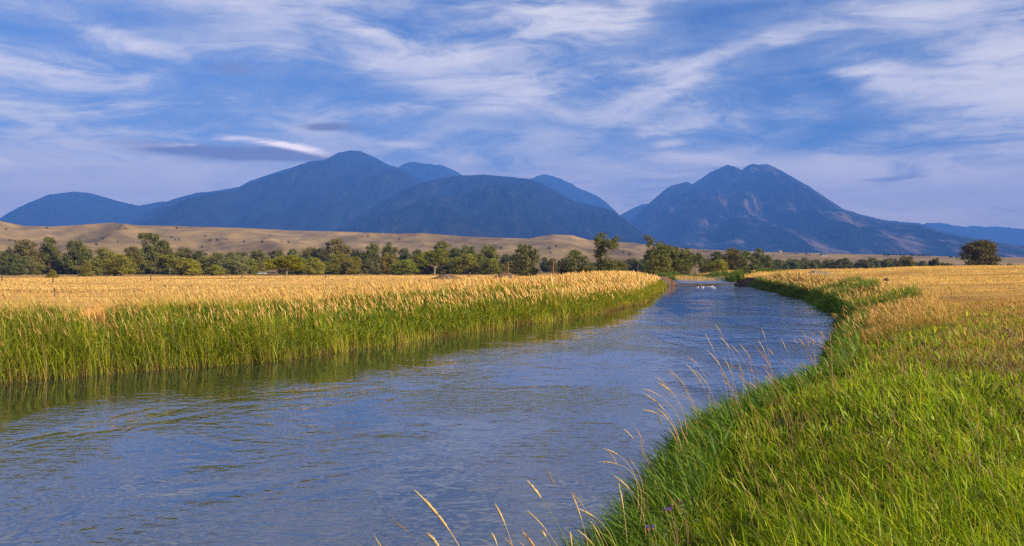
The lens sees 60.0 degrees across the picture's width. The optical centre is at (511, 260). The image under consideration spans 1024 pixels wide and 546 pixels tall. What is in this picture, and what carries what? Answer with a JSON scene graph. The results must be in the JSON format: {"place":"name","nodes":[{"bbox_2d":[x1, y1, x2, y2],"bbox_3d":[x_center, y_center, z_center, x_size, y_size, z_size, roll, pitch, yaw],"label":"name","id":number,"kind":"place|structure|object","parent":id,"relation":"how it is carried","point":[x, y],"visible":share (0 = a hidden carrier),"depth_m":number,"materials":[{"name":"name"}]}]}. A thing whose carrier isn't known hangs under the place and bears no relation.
{"place":"outdoors","nodes":[
{"label":"outdoors","id":0,"kind":"place"},
{"bbox_2d":[0,192,166,225],"bbox_3d":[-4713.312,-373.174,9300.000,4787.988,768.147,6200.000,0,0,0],"label":"mountain","id":1,"kind":"structure","parent":0,"point":[71,208],"depth_m":8729.84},
{"bbox_2d":[131,150,424,230],"bbox_3d":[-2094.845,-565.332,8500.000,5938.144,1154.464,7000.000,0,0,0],"label":"mountain","id":2,"kind":"structure","parent":0,"point":[336,191],"depth_m":7100.01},
{"bbox_2d":[0,274,837,545],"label":"water","id":3,"kind":"structure","parent":0,"point":[463,434],"depth_m":15.11,"materials":[{"name":"blue liquid"}]},
{"bbox_2d":[399,162,461,181],"bbox_3d":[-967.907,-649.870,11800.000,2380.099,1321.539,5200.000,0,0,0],"label":"mountain","id":4,"kind":"structure","parent":0,"point":[425,172],"depth_m":11609.74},
{"bbox_2d":[335,175,679,247],"bbox_3d":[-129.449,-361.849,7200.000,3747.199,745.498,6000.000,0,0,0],"label":"mountain","id":5,"kind":"structure","parent":0,"point":[490,206],"depth_m":5771.26,"materials":[{"name":"stone"}]},
{"bbox_2d":[0,221,1023,266],"bbox_3d":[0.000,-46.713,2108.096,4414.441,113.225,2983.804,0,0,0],"label":"hills","id":6,"kind":"structure","parent":0,"point":[195,239],"depth_m":1370.76,"materials":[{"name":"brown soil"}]},
{"bbox_2d":[0,266,1023,545],"bbox_3d":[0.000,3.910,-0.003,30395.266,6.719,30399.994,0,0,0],"label":"ground","id":7,"kind":"structure","parent":0,"point":[976,294],"depth_m":50.33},
{"bbox_2d":[0,253,29,274],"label":"cottonwood tree","id":8,"kind":"object","parent":7,"relation":"on","point":[13,264],"visible":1,"depth_m":316.52,"materials":[{"name":"green plant"}]},
{"bbox_2d":[14,256,39,274],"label":"tree","id":9,"kind":"object","parent":7,"relation":"on","point":[32,268],"visible":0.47,"depth_m":340.40,"materials":[{"name":"green plant"}]},
{"bbox_2d":[9,239,46,273],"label":"cottonwood tree","id":10,"kind":"object","parent":7,"relation":"on","point":[21,248],"visible":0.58,"depth_m":344.51,"materials":[{"name":"green plant"}]},
{"bbox_2d":[32,261,48,274],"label":"cottonwood tree","id":11,"kind":"object","parent":7,"relation":"on","point":[40,270],"visible":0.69,"depth_m":344.92,"materials":[{"name":"green plant"}]},
{"bbox_2d":[39,236,62,265],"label":"cottonwood tree","id":12,"kind":"object","parent":7,"relation":"on","point":[52,252],"visible":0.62,"depth_m":349.14,"materials":[{"name":"green plant"}]},
{"bbox_2d":[40,259,63,273],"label":"cottonwood tree","id":13,"kind":"object","parent":7,"relation":"on","point":[50,261],"visible":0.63,"depth_m":345.24,"materials":[{"name":"green plant"}]},
{"bbox_2d":[45,269,59,277],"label":"bush","id":14,"kind":"object","parent":7,"relation":"on","point":[51,273],"visible":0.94,"depth_m":261.61,"materials":[{"name":"green plant"}]},
{"bbox_2d":[47,261,65,273],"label":"cottonwood tree","id":15,"kind":"object","parent":7,"relation":"on","point":[56,267],"visible":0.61,"depth_m":344.33,"materials":[{"name":"green plant"}]},
{"bbox_2d":[57,239,94,274],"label":"cottonwood tree","id":16,"kind":"object","parent":7,"relation":"on","point":[79,252],"visible":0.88,"depth_m":338.73,"materials":[{"name":"green plant"}]},
{"bbox_2d":[77,260,93,275],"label":"bush","id":17,"kind":"object","parent":7,"relation":"on","point":[86,270],"visible":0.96,"depth_m":297.32,"materials":[{"name":"green plant"}]},
{"bbox_2d":[90,246,115,274],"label":"cottonwood tree","id":18,"kind":"object","parent":7,"relation":"on","point":[104,253],"visible":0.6,"depth_m":320.34,"materials":[{"name":"green plant"}]},
{"bbox_2d":[102,253,140,275],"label":"cottonwood tree","id":19,"kind":"object","parent":7,"relation":"on","point":[121,264],"visible":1,"depth_m":304.01,"materials":[{"name":"green plant"}]},
{"bbox_2d":[117,246,146,273],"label":"cottonwood tree","id":20,"kind":"object","parent":7,"relation":"on","point":[133,252],"visible":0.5,"depth_m":344.05,"materials":[{"name":"green plant"}]},
{"bbox_2d":[135,260,153,273],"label":"cottonwood tree","id":21,"kind":"object","parent":7,"relation":"on","point":[144,267],"visible":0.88,"depth_m":343.43,"materials":[{"name":"green plant"}]},
{"bbox_2d":[134,232,169,273],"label":"cottonwood tree","id":22,"kind":"object","parent":7,"relation":"on","point":[150,252],"visible":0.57,"depth_m":358.95,"materials":[{"name":"green plant"}]},
{"bbox_2d":[149,261,167,273],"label":"cottonwood tree","id":23,"kind":"object","parent":7,"relation":"on","point":[153,268],"visible":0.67,"depth_m":341.00,"materials":[{"name":"green plant"}]},
{"bbox_2d":[151,239,176,261],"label":"cottonwood tree","id":24,"kind":"object","parent":7,"relation":"on","point":[161,242],"visible":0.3,"depth_m":361.26,"materials":[{"name":"green plant"}]},
{"bbox_2d":[155,254,181,274],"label":"cottonwood tree","id":25,"kind":"object","parent":7,"relation":"on","point":[164,261],"visible":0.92,"depth_m":310.88,"materials":[{"name":"green plant"}]},
{"bbox_2d":[173,247,193,260],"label":"cottonwood tree","id":26,"kind":"object","parent":7,"relation":"on","point":[180,253],"visible":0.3,"depth_m":350.42,"materials":[{"name":"green plant"}]},
{"bbox_2d":[171,257,205,274],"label":"bush","id":27,"kind":"object","parent":7,"relation":"on","point":[188,266],"visible":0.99,"depth_m":309.67,"materials":[{"name":"green plant"}]},
{"bbox_2d":[191,250,208,261],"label":"cottonwood tree","id":28,"kind":"object","parent":7,"relation":"on","point":[196,255],"visible":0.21,"depth_m":348.33,"materials":[{"name":"green plant"}]},
{"bbox_2d":[202,251,225,272],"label":"cottonwood tree","id":29,"kind":"object","parent":7,"relation":"on","point":[214,258],"visible":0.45,"depth_m":333.70,"materials":[{"name":"green plant"}]},
{"bbox_2d":[204,264,225,274],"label":"bush","id":30,"kind":"object","parent":7,"relation":"on","point":[217,270],"visible":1,"depth_m":312.60,"materials":[{"name":"green plant"}]},
{"bbox_2d":[217,255,250,274],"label":"cottonwood tree","id":31,"kind":"object","parent":7,"relation":"on","point":[236,265],"visible":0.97,"depth_m":323.81,"materials":[{"name":"green plant"}]},
{"bbox_2d":[244,259,258,274],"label":"bush","id":32,"kind":"object","parent":7,"relation":"on","point":[252,264],"visible":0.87,"depth_m":329.18,"materials":[{"name":"green plant"}]},
{"bbox_2d":[247,249,270,262],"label":"cottonwood tree","id":33,"kind":"object","parent":7,"relation":"on","point":[257,255],"visible":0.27,"depth_m":390.85,"materials":[{"name":"green plant"}]},
{"bbox_2d":[255,261,266,274],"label":"bush","id":34,"kind":"object","parent":7,"relation":"on","point":[261,266],"visible":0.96,"depth_m":330.29,"materials":[{"name":"green plant"}]},
{"bbox_2d":[0,274,552,320],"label":"field grass","id":35,"kind":"structure","parent":7,"relation":"on","point":[89,278],"depth_m":72.94,"materials":[{"name":"plant"}]},
{"bbox_2d":[267,249,285,259],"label":"cottonwood tree","id":36,"kind":"object","parent":7,"relation":"on","point":[273,253],"visible":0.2,"depth_m":395.46,"materials":[{"name":"green plant"}]},
{"bbox_2d":[262,255,307,276],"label":"cottonwood tree","id":37,"kind":"object","parent":7,"relation":"on","point":[292,261],"visible":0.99,"depth_m":139.62,"materials":[{"name":"green plant"}]},
{"bbox_2d":[286,248,302,257],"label":"cottonwood tree","id":38,"kind":"object","parent":7,"relation":"on","point":[292,251],"visible":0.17,"depth_m":388.97,"materials":[{"name":"green plant"}]},
{"bbox_2d":[291,257,308,274],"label":"bush","id":39,"kind":"object","parent":7,"relation":"on","point":[304,262],"visible":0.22,"depth_m":333.39,"materials":[{"name":"green plant"}]},
{"bbox_2d":[296,246,317,258],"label":"cottonwood tree","id":40,"kind":"object","parent":7,"relation":"on","point":[308,252],"visible":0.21,"depth_m":398.33,"materials":[{"name":"green plant"}]},
{"bbox_2d":[303,257,325,274],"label":"bush","id":41,"kind":"object","parent":7,"relation":"on","point":[313,267],"visible":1,"depth_m":323.20,"materials":[{"name":"green plant"}]},
{"bbox_2d":[314,246,328,261],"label":"cottonwood tree","id":42,"kind":"object","parent":7,"relation":"on","point":[320,251],"visible":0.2,"depth_m":395.08,"materials":[{"name":"green plant"}]},
{"bbox_2d":[0,270,660,354],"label":"golden grass","id":43,"kind":"structure","parent":7,"relation":"on","point":[638,279],"depth_m":35.16,"materials":[{"name":"plant"}]},
{"bbox_2d":[0,276,666,384],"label":"reed grass","id":44,"kind":"structure","parent":7,"relation":"on","point":[388,331],"depth_m":26.02,"materials":[{"name":"plant"}]},
{"bbox_2d":[326,250,345,274],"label":"cottonwood tree","id":45,"kind":"object","parent":7,"relation":"on","point":[335,265],"visible":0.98,"depth_m":329.06,"materials":[{"name":"green plant"}]},
{"bbox_2d":[321,238,353,262],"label":"cottonwood tree","id":46,"kind":"object","parent":7,"relation":"on","point":[345,249],"visible":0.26,"depth_m":378.25,"materials":[{"name":"green plant"}]},
{"bbox_2d":[343,257,359,274],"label":"bush","id":47,"kind":"object","parent":7,"relation":"on","point":[351,266],"visible":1,"depth_m":326.18,"materials":[{"name":"green plant"}]},
{"bbox_2d":[350,255,363,273],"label":"cottonwood tree","id":48,"kind":"object","parent":7,"relation":"on","point":[358,259],"visible":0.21,"depth_m":337.09,"materials":[{"name":"green plant"}]},
{"bbox_2d":[357,242,381,262],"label":"cottonwood tree","id":49,"kind":"object","parent":7,"relation":"on","point":[372,250],"visible":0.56,"depth_m":384.43,"materials":[{"name":"green plant"}]},
{"bbox_2d":[359,258,381,274],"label":"bush","id":50,"kind":"object","parent":7,"relation":"on","point":[368,266],"visible":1,"depth_m":329.06,"materials":[{"name":"green plant"}]},
{"bbox_2d":[379,254,397,273],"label":"bush","id":51,"kind":"object","parent":7,"relation":"on","point":[385,262],"visible":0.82,"depth_m":334.55,"materials":[{"name":"green plant"}]},
{"bbox_2d":[381,242,400,260],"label":"cottonwood tree","id":52,"kind":"object","parent":7,"relation":"on","point":[388,249],"visible":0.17,"depth_m":386.15,"materials":[{"name":"green plant"}]},
{"bbox_2d":[389,259,419,274],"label":"bush","id":53,"kind":"object","parent":7,"relation":"on","point":[407,266],"visible":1,"depth_m":320.96,"materials":[{"name":"green plant"}]},
{"bbox_2d":[397,247,411,259],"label":"cottonwood tree","id":54,"kind":"object","parent":7,"relation":"on","point":[404,255],"visible":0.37,"depth_m":389.32,"materials":[{"name":"green plant"}]},
{"bbox_2d":[411,259,430,273],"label":"cottonwood tree","id":55,"kind":"object","parent":7,"relation":"on","point":[423,270],"visible":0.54,"depth_m":335.30,"materials":[{"name":"green plant"}]},
{"bbox_2d":[419,262,438,273],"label":"cottonwood tree","id":56,"kind":"object","parent":7,"relation":"on","point":[430,270],"visible":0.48,"depth_m":337.53,"materials":[{"name":"green plant"}]},
{"bbox_2d":[412,248,451,274],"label":"cottonwood tree","id":57,"kind":"object","parent":7,"relation":"on","point":[430,257],"visible":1,"depth_m":329.12,"materials":[{"name":"green plant"}]},
{"bbox_2d":[414,489,458,545],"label":"grass stalk","id":58,"kind":"object","parent":7,"relation":"on","point":[434,511],"depth_m":4.48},
{"bbox_2d":[436,266,449,273],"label":"bush","id":59,"kind":"object","parent":7,"relation":"on","point":[442,270],"visible":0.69,"depth_m":347.64,"materials":[{"name":"green plant"}]},
{"bbox_2d":[430,240,456,263],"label":"cottonwood tree","id":60,"kind":"object","parent":7,"relation":"on","point":[443,245],"visible":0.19,"depth_m":374.37,"materials":[{"name":"green plant"}]},
{"bbox_2d":[432,274,461,278],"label":"dirt mound","id":61,"kind":"object","parent":7,"relation":"on","point":[446,276],"visible":0.42,"depth_m":91.47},
{"bbox_2d":[448,253,479,274],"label":"bush","id":62,"kind":"object","parent":7,"relation":"on","point":[468,262],"visible":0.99,"depth_m":329.07,"materials":[{"name":"green plant"}]},
{"bbox_2d":[457,244,477,258],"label":"cottonwood tree","id":63,"kind":"object","parent":7,"relation":"on","point":[467,249],"visible":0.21,"depth_m":370.58,"materials":[{"name":"green plant"}]},
{"bbox_2d":[476,243,501,264],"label":"cottonwood tree","id":64,"kind":"object","parent":7,"relation":"on","point":[490,252],"visible":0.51,"depth_m":358.07,"materials":[{"name":"green plant"}]},
{"bbox_2d":[478,258,500,274],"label":"bush","id":65,"kind":"object","parent":7,"relation":"on","point":[491,265],"visible":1,"depth_m":323.86,"materials":[{"name":"green plant"}]},
{"bbox_2d":[495,263,509,273],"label":"cottonwood tree","id":66,"kind":"object","parent":7,"relation":"on","point":[503,269],"visible":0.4,"depth_m":344.66,"materials":[{"name":"green plant"}]},
{"bbox_2d":[494,272,518,278],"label":"dirt mound","id":67,"kind":"object","parent":7,"relation":"on","point":[507,274],"visible":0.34,"depth_m":103.46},
{"bbox_2d":[509,242,541,275],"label":"cottonwood tree","id":68,"kind":"object","parent":7,"relation":"on","point":[525,264],"visible":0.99,"depth_m":193.74,"materials":[{"name":"green plant"}]},
{"bbox_2d":[539,257,547,272],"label":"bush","id":69,"kind":"object","parent":7,"relation":"on","point":[543,267],"visible":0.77,"depth_m":401.41,"materials":[{"name":"green plant"}]},
{"bbox_2d":[527,481,568,545],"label":"grass stalk","id":70,"kind":"object","parent":7,"relation":"on","point":[534,489],"depth_m":4.99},
{"bbox_2d":[544,258,560,272],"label":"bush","id":71,"kind":"object","parent":7,"relation":"on","point":[549,265],"visible":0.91,"depth_m":395.08,"materials":[{"name":"green plant"}]},
{"bbox_2d":[556,261,580,274],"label":"bush","id":72,"kind":"object","parent":7,"relation":"on","point":[561,269],"visible":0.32,"depth_m":182.02,"materials":[{"name":"green plant"}]},
{"bbox_2d":[564,248,597,272],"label":"tree","id":73,"kind":"object","parent":7,"relation":"on","point":[573,267],"visible":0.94,"depth_m":179.29,"materials":[{"name":"green plant"}]},
{"bbox_2d":[592,232,625,271],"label":"cottonwood tree","id":74,"kind":"object","parent":7,"relation":"on","point":[605,263],"visible":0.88,"depth_m":185.13,"materials":[{"name":"green plant"}]},
{"bbox_2d":[625,258,641,271],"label":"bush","id":75,"kind":"object","parent":7,"relation":"on","point":[632,263],"visible":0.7,"depth_m":423.60,"materials":[{"name":"green plant"}]},
{"bbox_2d":[635,259,646,271],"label":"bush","id":76,"kind":"object","parent":7,"relation":"on","point":[641,263],"visible":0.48,"depth_m":420.42,"materials":[{"name":"green plant"}]},
{"bbox_2d":[643,235,662,271],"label":"cottonwood tree","id":77,"kind":"object","parent":7,"relation":"on","point":[649,241],"visible":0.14,"depth_m":260.74,"materials":[{"name":"green plant"}]},
{"bbox_2d":[645,517,667,545],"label":"thistle","id":78,"kind":"object","parent":7,"relation":"on","point":[647,528],"visible":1,"depth_m":6.50,"materials":[{"name":"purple plant"}]},
{"bbox_2d":[643,254,673,273],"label":"cottonwood tree","id":79,"kind":"object","parent":7,"relation":"on","point":[657,262],"visible":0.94,"depth_m":249.02,"materials":[{"name":"green plant"}]},
{"bbox_2d":[640,244,696,273],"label":"cottonwood tree","id":80,"kind":"object","parent":7,"relation":"on","point":[677,257],"visible":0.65,"depth_m":253.37,"materials":[{"name":"green plant"}]},
{"bbox_2d":[663,504,691,545],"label":"thistle","id":81,"kind":"object","parent":7,"relation":"on","point":[669,510],"visible":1,"depth_m":6.90,"materials":[{"name":"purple plant"}]},
{"bbox_2d":[677,498,702,545],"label":"thistle","id":82,"kind":"object","parent":7,"relation":"on","point":[681,502],"visible":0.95,"depth_m":7.10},
{"bbox_2d":[692,252,704,273],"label":"cottonwood tree","id":83,"kind":"object","parent":7,"relation":"on","point":[699,257],"visible":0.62,"depth_m":259.73,"materials":[{"name":"green plant"}]},
{"bbox_2d":[375,281,1023,545],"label":"seed grass","id":84,"kind":"structure","parent":7,"relation":"on","point":[833,382],"depth_m":10.34,"materials":[{"name":"plant"}]},
{"bbox_2d":[660,276,756,285],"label":"weir","id":85,"kind":"object","parent":7,"relation":"on","point":[743,282],"visible":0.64,"depth_m":101.43,"materials":[{"name":"concrete"}]},
{"bbox_2d":[705,251,723,269],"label":"cottonwood tree","id":86,"kind":"object","parent":7,"relation":"on","point":[717,255],"visible":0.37,"depth_m":301.37,"materials":[{"name":"green plant"}]},
{"bbox_2d":[705,259,728,272],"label":"bush","id":87,"kind":"object","parent":7,"relation":"on","point":[718,265],"visible":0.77,"depth_m":249.18,"materials":[{"name":"green plant"}]},
{"bbox_2d":[720,247,741,270],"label":"cottonwood tree","id":88,"kind":"object","parent":7,"relation":"on","point":[730,256],"visible":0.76,"depth_m":280.11,"materials":[{"name":"green plant"}]},
{"bbox_2d":[738,249,762,269],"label":"cottonwood tree","id":89,"kind":"object","parent":7,"relation":"on","point":[745,256],"visible":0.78,"depth_m":261.29,"materials":[{"name":"green plant"}]},
{"bbox_2d":[752,248,765,267],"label":"cottonwood tree","id":90,"kind":"object","parent":7,"relation":"on","point":[757,254],"visible":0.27,"depth_m":265.62,"materials":[{"name":"green plant"}]},
{"bbox_2d":[756,255,772,268],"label":"cottonwood tree","id":91,"kind":"object","parent":7,"relation":"on","point":[763,261],"visible":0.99,"depth_m":261.69,"materials":[{"name":"green plant"}]},
{"bbox_2d":[541,294,1023,545],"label":"green grass","id":92,"kind":"structure","parent":7,"relation":"on","point":[709,454],"depth_m":9.05,"materials":[{"name":"plant"}]},
{"bbox_2d":[781,258,800,269],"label":"hedge tree","id":93,"kind":"object","parent":7,"relation":"on","point":[794,263],"visible":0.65,"depth_m":473.57,"materials":[{"name":"green plant"}]},
{"bbox_2d":[656,267,962,352],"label":"bank grass","id":94,"kind":"structure","parent":7,"relation":"on","point":[810,293],"depth_m":53.07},
{"bbox_2d":[802,259,818,269],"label":"hedge tree","id":95,"kind":"object","parent":7,"relation":"on","point":[808,264],"visible":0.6,"depth_m":435.59,"materials":[{"name":"green plant"}]},
{"bbox_2d":[805,270,834,275],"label":"sand bank","id":96,"kind":"structure","parent":7,"relation":"on","point":[823,272],"depth_m":91.39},
{"bbox_2d":[829,259,842,268],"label":"hedge tree","id":97,"kind":"object","parent":7,"relation":"on","point":[835,265],"visible":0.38,"depth_m":445.72,"materials":[{"name":"green plant"}]},
{"bbox_2d":[837,257,854,268],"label":"hedge tree","id":98,"kind":"object","parent":7,"relation":"on","point":[845,263],"visible":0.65,"depth_m":433.68,"materials":[{"name":"green plant"}]},
{"bbox_2d":[700,264,1023,346],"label":"meadow grass","id":99,"kind":"structure","parent":7,"relation":"on","point":[909,327],"depth_m":51.53,"materials":[{"name":"plant"}]},
{"bbox_2d":[858,260,872,268],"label":"hedge tree","id":100,"kind":"object","parent":7,"relation":"on","point":[865,265],"visible":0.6,"depth_m":430.40,"materials":[{"name":"green plant"}]},
{"bbox_2d":[867,256,880,267],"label":"hedge tree","id":101,"kind":"object","parent":7,"relation":"on","point":[874,263],"visible":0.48,"depth_m":465.42,"materials":[{"name":"green plant"}]},
{"bbox_2d":[894,255,917,266],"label":"cottonwood tree","id":102,"kind":"object","parent":7,"relation":"on","point":[904,260],"visible":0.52,"depth_m":298.98,"materials":[{"name":"green plant"}]},
{"bbox_2d":[854,285,977,306],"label":"yellow wildflowers","id":103,"kind":"object","parent":7,"relation":"on","point":[902,291],"visible":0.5,"depth_m":40.67,"materials":[{"name":"plant"}]},
{"bbox_2d":[928,257,940,265],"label":"cottonwood tree","id":104,"kind":"object","parent":7,"relation":"on","point":[935,262],"visible":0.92,"depth_m":319.48,"materials":[{"name":"green plant"}]},
{"bbox_2d":[957,239,1003,265],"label":"cottonwood tree","id":105,"kind":"object","parent":7,"relation":"on","point":[981,252],"visible":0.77,"depth_m":218.98,"materials":[{"name":"green plant"}]},
{"bbox_2d":[0,0,1023,228],"label":"sky","id":106,"kind":"structure","parent":0,"point":[912,111],"materials":[{"name":"blue"}]},
{"bbox_2d":[530,174,617,213],"bbox_3d":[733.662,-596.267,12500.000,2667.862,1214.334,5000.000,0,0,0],"label":"mountain","id":107,"kind":"structure","parent":0,"point":[567,189],"depth_m":12195.57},
{"bbox_2d":[620,204,647,220],"bbox_3d":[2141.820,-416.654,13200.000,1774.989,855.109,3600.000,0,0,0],"label":"mountain","id":108,"kind":"structure","parent":0,"point":[629,215],"depth_m":13038.61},
{"bbox_2d":[629,164,1023,256],"bbox_3d":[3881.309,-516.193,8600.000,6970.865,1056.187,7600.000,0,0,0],"label":"mountain","id":109,"kind":"structure","parent":0,"point":[763,207],"depth_m":6798.50,"materials":[{"name":"blue rock"}]},
{"bbox_2d":[923,223,1023,244],"bbox_3d":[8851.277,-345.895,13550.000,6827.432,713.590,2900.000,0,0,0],"label":"mountain","id":110,"kind":"structure","parent":0,"point":[1007,235],"depth_m":13326.31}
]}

